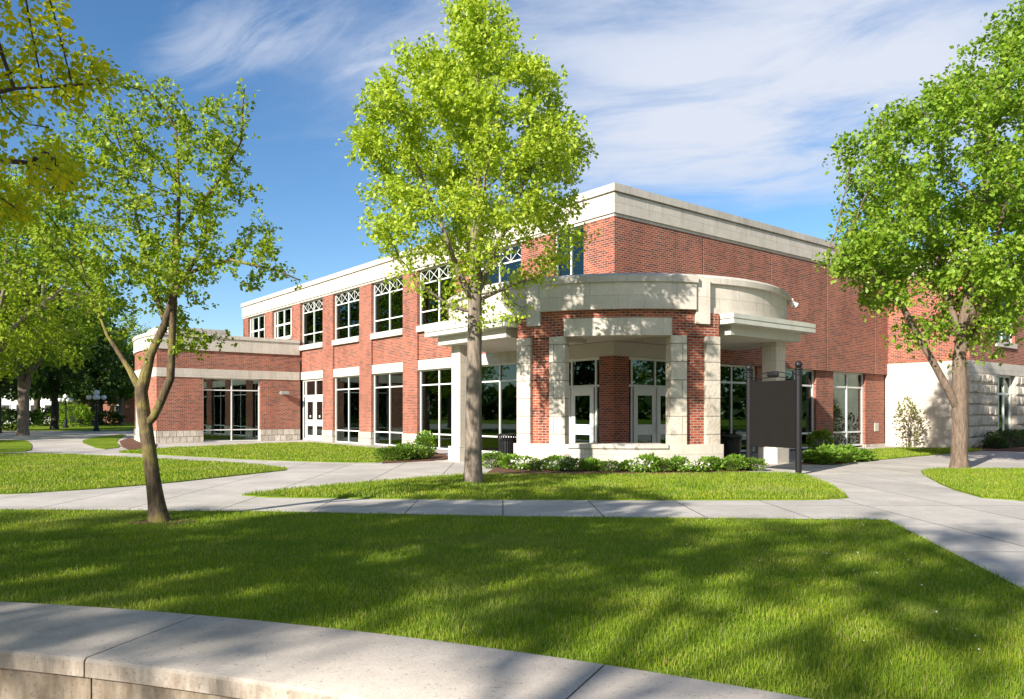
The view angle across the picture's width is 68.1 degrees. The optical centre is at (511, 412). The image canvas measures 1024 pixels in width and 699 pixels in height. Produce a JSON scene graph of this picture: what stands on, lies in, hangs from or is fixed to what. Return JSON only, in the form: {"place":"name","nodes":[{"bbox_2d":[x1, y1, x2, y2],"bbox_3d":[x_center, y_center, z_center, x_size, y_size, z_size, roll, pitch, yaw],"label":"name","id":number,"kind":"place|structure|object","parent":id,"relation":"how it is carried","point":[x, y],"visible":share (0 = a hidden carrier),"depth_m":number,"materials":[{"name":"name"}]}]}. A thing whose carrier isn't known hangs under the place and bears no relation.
{"place":"outdoors","nodes":[
{"label":"outdoors","id":0,"kind":"place"},
{"bbox_2d":[0,440,31,451],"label":"lawn","id":1,"kind":"structure","parent":0,"point":[15,445],"depth_m":35.14,"materials":[{"name":"green plant"}]},
{"bbox_2d":[0,154,109,385],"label":"shade tree","id":2,"kind":"object","parent":1,"relation":"on","point":[24,337],"visible":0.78,"depth_m":43.42,"materials":[{"name":"green plant"}]},
{"bbox_2d":[1,386,37,401],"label":"shade tree","id":3,"kind":"object","parent":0,"point":[13,394],"visible":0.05,"depth_m":87.25,"materials":[{"name":"green plant"}]},
{"bbox_2d":[2,375,49,401],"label":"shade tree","id":4,"kind":"object","parent":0,"point":[29,397],"depth_m":96.27,"materials":[{"name":"green plant"}]},
{"bbox_2d":[1,389,79,422],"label":"house","id":5,"kind":"structure","parent":0,"point":[44,403],"depth_m":113.00,"materials":[{"name":"grey metal"}]},
{"bbox_2d":[34,392,60,410],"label":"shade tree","id":6,"kind":"object","parent":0,"point":[37,403],"depth_m":103.65,"materials":[{"name":"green plant"}]},
{"bbox_2d":[83,434,124,448],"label":"lawn","id":7,"kind":"structure","parent":0,"point":[105,442],"depth_m":41.23,"materials":[{"name":"green plant"}]},
{"bbox_2d":[0,452,286,493],"bbox_3d":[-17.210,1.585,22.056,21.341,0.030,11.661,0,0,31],"label":"lawn","id":8,"kind":"structure","parent":0,"point":[63,489],"depth_m":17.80,"materials":[{"name":"green plant"}]},
{"bbox_2d":[119,442,420,462],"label":"lawn","id":9,"kind":"structure","parent":0,"point":[361,461],"depth_m":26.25,"materials":[{"name":"green plant"}]},
{"bbox_2d":[0,423,1023,698],"bbox_3d":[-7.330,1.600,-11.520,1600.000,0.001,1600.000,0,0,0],"label":"ground","id":10,"kind":"structure","parent":0,"point":[572,635],"depth_m":6.86,"materials":[{"name":"green plant"}]},
{"bbox_2d":[1,409,14,427],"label":"shrub","id":11,"kind":"object","parent":10,"relation":"on","point":[5,416],"visible":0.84,"depth_m":64.11,"materials":[{"name":"green plant"}]},
{"bbox_2d":[1,407,38,429],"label":"shrub","id":12,"kind":"object","parent":10,"relation":"on","point":[13,411],"visible":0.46,"depth_m":69.97,"materials":[{"name":"green plant"}]},
{"bbox_2d":[31,406,64,425],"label":"shrub","id":13,"kind":"object","parent":10,"relation":"on","point":[46,412],"visible":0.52,"depth_m":89.33,"materials":[{"name":"green plant"}]},
{"bbox_2d":[58,394,73,427],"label":"street lamp","id":14,"kind":"object","parent":10,"relation":"on","point":[67,399],"visible":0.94,"depth_m":79.92,"materials":[{"name":"black metal"}]},
{"bbox_2d":[5,284,129,428],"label":"shade tree","id":15,"kind":"object","parent":10,"relation":"on","point":[53,388],"visible":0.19,"depth_m":73.71,"materials":[{"name":"green plant"}]},
{"bbox_2d":[48,402,94,426],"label":"shrub","id":16,"kind":"object","parent":10,"relation":"on","point":[82,407],"visible":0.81,"depth_m":85.87,"materials":[{"name":"green plant"}]},
{"bbox_2d":[33,327,134,424],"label":"shade tree","id":17,"kind":"object","parent":10,"relation":"on","point":[82,392],"visible":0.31,"depth_m":87.75,"materials":[{"name":"green plant"}]},
{"bbox_2d":[61,340,134,425],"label":"shade tree","id":18,"kind":"object","parent":10,"relation":"on","point":[108,398],"visible":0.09,"depth_m":93.81,"materials":[{"name":"green plant"}]},
{"bbox_2d":[77,352,134,421],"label":"shade tree","id":19,"kind":"object","parent":10,"relation":"on","point":[100,408],"depth_m":111.75,"materials":[{"name":"green plant"}]},
{"bbox_2d":[86,410,126,424],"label":"shrub","id":20,"kind":"object","parent":10,"relation":"on","point":[107,415],"visible":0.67,"depth_m":96.72,"materials":[{"name":"green plant"}]},
{"bbox_2d":[86,396,134,422],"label":"brick hall","id":21,"kind":"structure","parent":10,"relation":"on","point":[129,409],"depth_m":118.00,"materials":[{"name":"brick"}]},
{"bbox_2d":[96,308,151,424],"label":"shade tree","id":22,"kind":"object","parent":10,"relation":"on","point":[120,402],"visible":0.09,"depth_m":98.92,"materials":[{"name":"green plant"}]},
{"bbox_2d":[127,519,194,524],"bbox_3d":[-5.103,1.588,11.050,0.960,0.001,0.600,0,0,0],"label":"mulch bed","id":23,"kind":"object","parent":10,"relation":"on","point":[144,521],"visible":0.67,"depth_m":10.95,"materials":[{"name":"brown soil"}]},
{"bbox_2d":[21,58,308,522],"bbox_3d":[-5.177,-1.688,11.092,3.357,6.625,3.317,0,0,31],"label":"shade tree","id":24,"kind":"object","parent":23,"relation":"on","point":[171,313],"visible":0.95,"depth_m":11.01,"materials":[{"name":"green plant"}]},
{"bbox_2d":[132,182,1023,469],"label":"brick building","id":25,"kind":"structure","parent":10,"relation":"on","point":[654,324],"depth_m":30.64,"materials":[{"name":"red brick"}]},
{"bbox_2d":[136,409,138,440],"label":"window","id":26,"kind":"structure","parent":25,"relation":"in","point":[137,427],"depth_m":42.49,"materials":[{"name":"white glass"}]},
{"bbox_2d":[203,378,258,441],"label":"window","id":27,"kind":"structure","parent":25,"relation":"in","point":[230,406],"depth_m":41.71,"materials":[{"name":"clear glass"}]},
{"bbox_2d":[250,314,264,337],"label":"window","id":28,"kind":"structure","parent":25,"relation":"in","point":[257,323],"depth_m":49.67,"materials":[{"name":"white glass"}]},
{"bbox_2d":[275,307,290,338],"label":"window","id":29,"kind":"structure","parent":25,"relation":"in","point":[283,316],"depth_m":46.50,"materials":[{"name":"white glass"}]},
{"bbox_2d":[300,298,322,350],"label":"window","id":30,"kind":"structure","parent":25,"relation":"in","point":[312,310],"depth_m":43.08,"materials":[{"name":"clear glass"}]},
{"bbox_2d":[332,288,358,345],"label":"window","id":31,"kind":"structure","parent":25,"relation":"in","point":[347,303],"depth_m":39.62,"materials":[{"name":"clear glass"}]},
{"bbox_2d":[336,375,358,443],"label":"window","id":32,"kind":"structure","parent":25,"relation":"in","point":[347,388],"depth_m":39.77,"materials":[{"name":"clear glass"}]},
{"bbox_2d":[370,276,402,339],"bbox_3d":[-5.871,-4.980,36.212,0.410,2.760,3.040,0,0,-39],"label":"window","id":33,"kind":"structure","parent":25,"relation":"in","point":[388,307],"depth_m":36.30,"materials":[{"name":"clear glass"}]},
{"bbox_2d":[374,372,402,445],"bbox_3d":[-5.824,-0.160,36.250,0.090,3.480,3.040,0,0,-39],"label":"window","id":34,"kind":"structure","parent":25,"relation":"in","point":[388,387],"depth_m":36.39,"materials":[{"name":"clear glass"}]},
{"bbox_2d":[416,263,455,331],"bbox_3d":[-3.186,-4.980,32.851,0.410,2.760,3.040,0,0,-39],"label":"window","id":35,"kind":"structure","parent":25,"relation":"in","point":[430,317],"depth_m":33.16,"materials":[{"name":"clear glass"}]},
{"bbox_2d":[420,368,451,449],"bbox_3d":[-3.139,-0.160,32.889,0.090,3.480,3.040,0,0,-39],"label":"window","id":36,"kind":"structure","parent":25,"relation":"in","point":[435,384],"depth_m":33.03,"materials":[{"name":"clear glass"}]},
{"bbox_2d":[481,362,516,452],"bbox_3d":[-0.452,-0.160,29.533,0.090,3.480,3.040,0,0,-39],"label":"window","id":37,"kind":"structure","parent":25,"relation":"in","point":[499,381],"depth_m":29.68,"materials":[{"name":"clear glass"}]},
{"bbox_2d":[481,245,520,284],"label":"window","id":38,"kind":"structure","parent":25,"relation":"in","point":[514,259],"depth_m":29.14,"materials":[{"name":"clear glass"}]},
{"bbox_2d":[497,433,516,460],"bbox_3d":[-0.104,1.111,23.200,0.730,0.950,0.730,0,0,0],"label":"trash can","id":39,"kind":"object","parent":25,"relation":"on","point":[506,444],"visible":0.58,"depth_m":22.94,"materials":[{"name":"black metal"}]},
{"bbox_2d":[556,226,583,275],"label":"window","id":40,"kind":"structure","parent":25,"relation":"in","point":[579,265],"depth_m":26.25,"materials":[{"name":"teal glass"}]},
{"bbox_2d":[720,364,754,451],"bbox_3d":[8.352,-0.150,28.922,3.000,3.340,0.090,0,0,-39],"label":"window","id":41,"kind":"structure","parent":25,"relation":"in","point":[732,377],"depth_m":29.04,"materials":[{"name":"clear glass"}]},
{"bbox_2d":[785,368,813,448],"bbox_3d":[11.768,-0.150,31.657,2.950,3.340,0.090,0,0,-39],"label":"window","id":42,"kind":"structure","parent":25,"relation":"in","point":[808,375],"depth_m":32.28,"materials":[{"name":"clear glass"}]},
{"bbox_2d":[833,372,862,445],"bbox_3d":[15.153,-0.150,34.365,2.880,3.340,0.090,0,0,-39],"label":"window","id":43,"kind":"structure","parent":25,"relation":"in","point":[847,387],"depth_m":34.45,"materials":[{"name":"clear glass"}]},
{"bbox_2d":[997,375,1010,430],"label":"window","id":44,"kind":"structure","parent":25,"relation":"in","point":[1004,382],"depth_m":36.66,"materials":[{"name":"glass"}]},
{"bbox_2d":[995,302,1017,348],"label":"window","id":45,"kind":"structure","parent":25,"relation":"in","point":[1015,346],"depth_m":36.27,"materials":[{"name":"white glass"}]},
{"bbox_2d":[686,523,979,649],"bbox_3d":[3.460,1.548,7.496,2.796,0.044,6.912,0,0,0],"label":"clover","id":46,"kind":"object","parent":10,"relation":"on","point":[876,572],"visible":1,"depth_m":7.60,"materials":[{"name":"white plant"}]},
{"bbox_2d":[892,396,926,446],"bbox_3d":[17.930,0.447,34.227,1.489,2.419,1.220,0,0,0],"label":"shrub","id":47,"kind":"object","parent":10,"relation":"on","point":[913,409],"visible":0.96,"depth_m":34.15,"materials":[{"name":"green plant"}]},
{"bbox_2d":[984,428,1023,447],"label":"hedge","id":48,"kind":"object","parent":10,"relation":"on","point":[1015,437],"visible":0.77,"depth_m":33.76,"materials":[{"name":"green plant"}]},
{"bbox_2d":[0,431,1023,588],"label":"pavement","id":49,"kind":"structure","parent":0,"point":[911,497],"depth_m":13.58,"materials":[{"name":"concrete"}]},
{"bbox_2d":[1,299,59,394],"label":"shade tree","id":50,"kind":"object","parent":49,"relation":"on","point":[2,390],"depth_m":68.90,"materials":[{"name":"green plant"}]},
{"bbox_2d":[0,255,86,432],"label":"shade tree","id":51,"kind":"object","parent":49,"relation":"on","point":[63,369],"visible":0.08,"depth_m":60.51,"materials":[{"name":"green plant"}]},
{"bbox_2d":[0,164,142,435],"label":"shade tree","id":52,"kind":"object","parent":49,"relation":"on","point":[23,403],"visible":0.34,"depth_m":52.91,"materials":[{"name":"green plant"}]},
{"bbox_2d":[86,390,106,430],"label":"street lamp","id":53,"kind":"object","parent":49,"relation":"on","point":[96,396],"visible":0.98,"depth_m":65.71,"materials":[{"name":"black metal"}]},
{"bbox_2d":[119,438,156,449],"bbox_3d":[-19.789,1.575,40.007,1.594,0.030,16.839,0,0,-28],"label":"mulch bed","id":54,"kind":"object","parent":49,"relation":"on","point":[129,443],"visible":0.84,"depth_m":37.11,"materials":[{"name":"brown soil"}]},
{"bbox_2d":[382,451,447,463],"bbox_3d":[-3.418,1.575,27.680,2.348,0.040,7.752,0,0,-8],"label":"mulch bed","id":55,"kind":"object","parent":49,"relation":"on","point":[437,456],"visible":0.41,"depth_m":25.15,"materials":[{"name":"brown soil"}]},
{"bbox_2d":[371,444,408,460],"bbox_3d":[-4.011,1.315,24.957,1.198,0.539,1.004,0,0,-23],"label":"boxwood","id":56,"kind":"object","parent":55,"relation":"on","point":[381,451],"visible":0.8,"depth_m":24.79,"materials":[{"name":"green plant"}]},
{"bbox_2d":[384,444,415,460],"bbox_3d":[-3.681,1.293,24.939,1.096,0.588,1.307,0,0,-8],"label":"boxwood","id":57,"kind":"object","parent":55,"relation":"on","point":[405,447],"visible":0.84,"depth_m":24.72,"materials":[{"name":"green plant"}]},
{"bbox_2d":[404,444,429,458],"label":"boxwood","id":58,"kind":"object","parent":55,"relation":"on","point":[418,449],"visible":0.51,"depth_m":25.25,"materials":[{"name":"green plant"}]},
{"bbox_2d":[413,430,438,450],"bbox_3d":[-3.236,1.121,28.407,0.974,0.979,0.909,0,0,21],"label":"shrub","id":59,"kind":"object","parent":55,"relation":"on","point":[425,437],"visible":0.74,"depth_m":28.29,"materials":[{"name":"green plant"}]},
{"bbox_2d":[417,445,436,457],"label":"boxwood","id":60,"kind":"object","parent":55,"relation":"on","point":[431,451],"visible":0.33,"depth_m":26.00,"materials":[{"name":"green plant"}]},
{"bbox_2d":[487,464,745,474],"bbox_3d":[3.072,1.575,22.221,7.468,0.040,6.300,0,0,0],"label":"mulch bed","id":61,"kind":"object","parent":49,"relation":"on","point":[498,469],"visible":0.24,"depth_m":20.02,"materials":[{"name":"brown soil"}]},
{"bbox_2d":[482,450,504,467],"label":"boxwood","id":62,"kind":"object","parent":61,"relation":"on","point":[493,455],"visible":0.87,"depth_m":21.58,"materials":[{"name":"green plant"}]},
{"bbox_2d":[497,452,520,468],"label":"shrub","id":63,"kind":"object","parent":61,"relation":"on","point":[506,459],"visible":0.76,"depth_m":21.11,"materials":[{"name":"green plant"}]},
{"bbox_2d":[512,455,537,468],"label":"shrub","id":64,"kind":"object","parent":61,"relation":"on","point":[526,457],"visible":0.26,"depth_m":20.97,"materials":[{"name":"green plant"}]},
{"bbox_2d":[509,457,542,469],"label":"flower clump","id":65,"kind":"object","parent":61,"relation":"on","point":[522,463],"visible":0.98,"depth_m":20.51,"materials":[{"name":"white plant"}]},
{"bbox_2d":[526,459,547,469],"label":"boxwood","id":66,"kind":"object","parent":61,"relation":"on","point":[540,463],"visible":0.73,"depth_m":20.54,"materials":[{"name":"green plant"}]},
{"bbox_2d":[542,454,565,469],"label":"shrub","id":67,"kind":"object","parent":61,"relation":"on","point":[553,458],"visible":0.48,"depth_m":20.43,"materials":[{"name":"green plant"}]},
{"bbox_2d":[540,458,580,470],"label":"flower clump","id":68,"kind":"object","parent":61,"relation":"on","point":[559,464],"visible":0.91,"depth_m":20.14,"materials":[{"name":"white plant"}]},
{"bbox_2d":[557,456,583,470],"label":"boxwood","id":69,"kind":"object","parent":61,"relation":"on","point":[573,460],"visible":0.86,"depth_m":20.16,"materials":[{"name":"green plant"}]},
{"bbox_2d":[579,456,602,470],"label":"shrub","id":70,"kind":"object","parent":61,"relation":"on","point":[592,463],"visible":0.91,"depth_m":20.25,"materials":[{"name":"green plant"}]},
{"bbox_2d":[595,459,623,470],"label":"boxwood","id":71,"kind":"object","parent":61,"relation":"on","point":[614,464],"visible":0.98,"depth_m":20.06,"materials":[{"name":"green plant"}]},
{"bbox_2d":[618,459,636,470],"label":"shrub","id":72,"kind":"object","parent":61,"relation":"on","point":[624,463],"visible":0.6,"depth_m":20.09,"materials":[{"name":"green plant"}]},
{"bbox_2d":[620,458,660,472],"bbox_3d":[3.337,1.382,19.781,1.020,0.411,0.870,0,0,0],"label":"flower clump","id":73,"kind":"object","parent":61,"relation":"on","point":[641,467],"visible":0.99,"depth_m":19.70,"materials":[{"name":"white plant"}]},
{"bbox_2d":[630,451,663,471],"bbox_3d":[3.610,1.339,20.107,0.914,0.615,0.870,0,0,-44],"label":"shrub","id":74,"kind":"object","parent":61,"relation":"on","point":[650,457],"visible":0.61,"depth_m":19.95,"materials":[{"name":"green plant"}]},
{"bbox_2d":[654,458,677,471],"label":"boxwood","id":75,"kind":"object","parent":61,"relation":"on","point":[660,462],"visible":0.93,"depth_m":19.88,"materials":[{"name":"green plant"}]},
{"bbox_2d":[664,454,690,470],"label":"shrub","id":76,"kind":"object","parent":61,"relation":"on","point":[676,459],"visible":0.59,"depth_m":20.14,"materials":[{"name":"green plant"}]},
{"bbox_2d":[676,457,711,471],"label":"flower clump","id":77,"kind":"object","parent":61,"relation":"on","point":[692,468],"visible":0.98,"depth_m":19.78,"materials":[{"name":"white plant"}]},
{"bbox_2d":[690,459,712,471],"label":"boxwood","id":78,"kind":"object","parent":61,"relation":"on","point":[704,463],"visible":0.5,"depth_m":19.99,"materials":[{"name":"green plant"}]},
{"bbox_2d":[697,456,727,470],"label":"shrub","id":79,"kind":"object","parent":61,"relation":"on","point":[712,460],"visible":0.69,"depth_m":20.27,"materials":[{"name":"green plant"}]},
{"bbox_2d":[720,434,742,458],"bbox_3d":[6.515,1.111,22.600,0.730,0.950,0.730,0,0,0],"label":"trash can","id":80,"kind":"object","parent":61,"relation":"on","point":[732,444],"visible":0.64,"depth_m":22.36,"materials":[{"name":"black metal"}]},
{"bbox_2d":[720,457,744,470],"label":"boxwood","id":81,"kind":"object","parent":61,"relation":"on","point":[737,464],"visible":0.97,"depth_m":20.25,"materials":[{"name":"green plant"}]},
{"bbox_2d":[721,453,751,469],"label":"shrub","id":82,"kind":"object","parent":61,"relation":"on","point":[743,458],"visible":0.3,"depth_m":20.52,"materials":[{"name":"green plant"}]},
{"bbox_2d":[741,456,767,469],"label":"boxwood","id":83,"kind":"object","parent":49,"relation":"on","point":[759,461],"visible":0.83,"depth_m":20.59,"materials":[{"name":"green plant"}]},
{"bbox_2d":[745,361,802,474],"bbox_3d":[6.950,0.135,20.180,0.205,2.930,1.867,0,0,-30],"label":"sign board","id":84,"kind":"object","parent":49,"relation":"on","point":[773,413],"visible":0.93,"depth_m":20.07,"materials":[{"name":"black metal"}]},
{"bbox_2d":[805,428,834,450],"bbox_3d":[11.787,1.125,28.989,1.076,1.083,1.056,0,0,27],"label":"shrub","id":85,"kind":"object","parent":49,"relation":"on","point":[823,433],"visible":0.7,"depth_m":28.89,"materials":[{"name":"green plant"}]},
{"bbox_2d":[802,460,852,463],"bbox_3d":[12.123,1.575,27.325,1.579,0.040,10.266,0,0,34],"label":"mulch bed","id":86,"kind":"object","parent":49,"relation":"on","point":[824,463],"visible":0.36,"depth_m":23.29,"materials":[{"name":"brown soil"}]},
{"bbox_2d":[802,448,825,462],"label":"shrub","id":87,"kind":"object","parent":86,"relation":"on","point":[807,452],"visible":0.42,"depth_m":23.53,"materials":[{"name":"green plant"}]},
{"bbox_2d":[806,448,843,464],"bbox_3d":[9.595,1.355,23.285,1.085,0.571,1.002,0,0,-20],"label":"shrub","id":88,"kind":"object","parent":86,"relation":"on","point":[831,458],"visible":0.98,"depth_m":23.11,"materials":[{"name":"green plant"}]},
{"bbox_2d":[813,443,840,449],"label":"shrub","id":89,"kind":"object","parent":86,"relation":"on","point":[823,446],"visible":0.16,"depth_m":26.24,"materials":[{"name":"green plant"}]},
{"bbox_2d":[826,446,855,463],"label":"shrub","id":90,"kind":"object","parent":86,"relation":"on","point":[848,457],"visible":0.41,"depth_m":23.44,"materials":[{"name":"green plant"}]},
{"bbox_2d":[837,444,857,449],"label":"shrub","id":91,"kind":"object","parent":86,"relation":"on","point":[848,446],"visible":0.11,"depth_m":27.18,"materials":[{"name":"green plant"}]},
{"bbox_2d":[839,447,867,461],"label":"shrub","id":92,"kind":"object","parent":86,"relation":"on","point":[860,455],"visible":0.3,"depth_m":24.25,"materials":[{"name":"green plant"}]},
{"bbox_2d":[856,448,876,460],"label":"shrub","id":93,"kind":"object","parent":86,"relation":"on","point":[869,455],"visible":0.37,"depth_m":24.75,"materials":[{"name":"green plant"}]},
{"bbox_2d":[812,0,1023,468],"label":"broad tree","id":94,"kind":"object","parent":49,"relation":"on","point":[982,208],"visible":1,"depth_m":20.82,"materials":[{"name":"green plant"}]},
{"bbox_2d":[973,447,1023,451],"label":"mulch bed","id":95,"kind":"object","parent":49,"relation":"on","point":[1017,449],"visible":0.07,"depth_m":32.08,"materials":[{"name":"brown soil"}]},
{"bbox_2d":[981,435,1009,448],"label":"shrub","id":96,"kind":"object","parent":95,"relation":"on","point":[993,443],"visible":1,"depth_m":32.84,"materials":[{"name":"green plant"}]},
{"bbox_2d":[0,0,1023,351],"label":"sky","id":97,"kind":"structure","parent":0,"point":[734,107],"materials":[{"name":"blue"}]},
{"bbox_2d":[242,470,848,499],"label":"lawn","id":98,"kind":"structure","parent":0,"point":[492,498],"depth_m":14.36,"materials":[{"name":"green plant"}]},
{"bbox_2d":[335,0,600,482],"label":"linden tree","id":99,"kind":"object","parent":98,"relation":"on","point":[462,81],"visible":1,"depth_m":16.29,"materials":[{"name":"green plant"}]},
{"bbox_2d":[859,447,981,461],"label":"lawn","id":100,"kind":"structure","parent":0,"point":[912,456],"depth_m":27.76,"materials":[{"name":"green plant"}]},
{"bbox_2d":[921,467,1023,500],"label":"lawn","id":101,"kind":"structure","parent":0,"point":[980,496],"depth_m":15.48,"materials":[{"name":"green plant"}]},
{"label":"plaza","id":102,"kind":"structure","parent":0,"visible":0},
{"bbox_2d":[0,0,136,234],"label":"yellow tree","id":103,"kind":"object","parent":102,"relation":"on","point":[56,165],"visible":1,"depth_m":5.20,"materials":[{"name":"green plant"}]},
{"bbox_2d":[0,601,809,698],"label":"curved wall","id":104,"kind":"structure","parent":102,"relation":"on","point":[50,651],"depth_m":4.73,"materials":[{"name":"concrete"}]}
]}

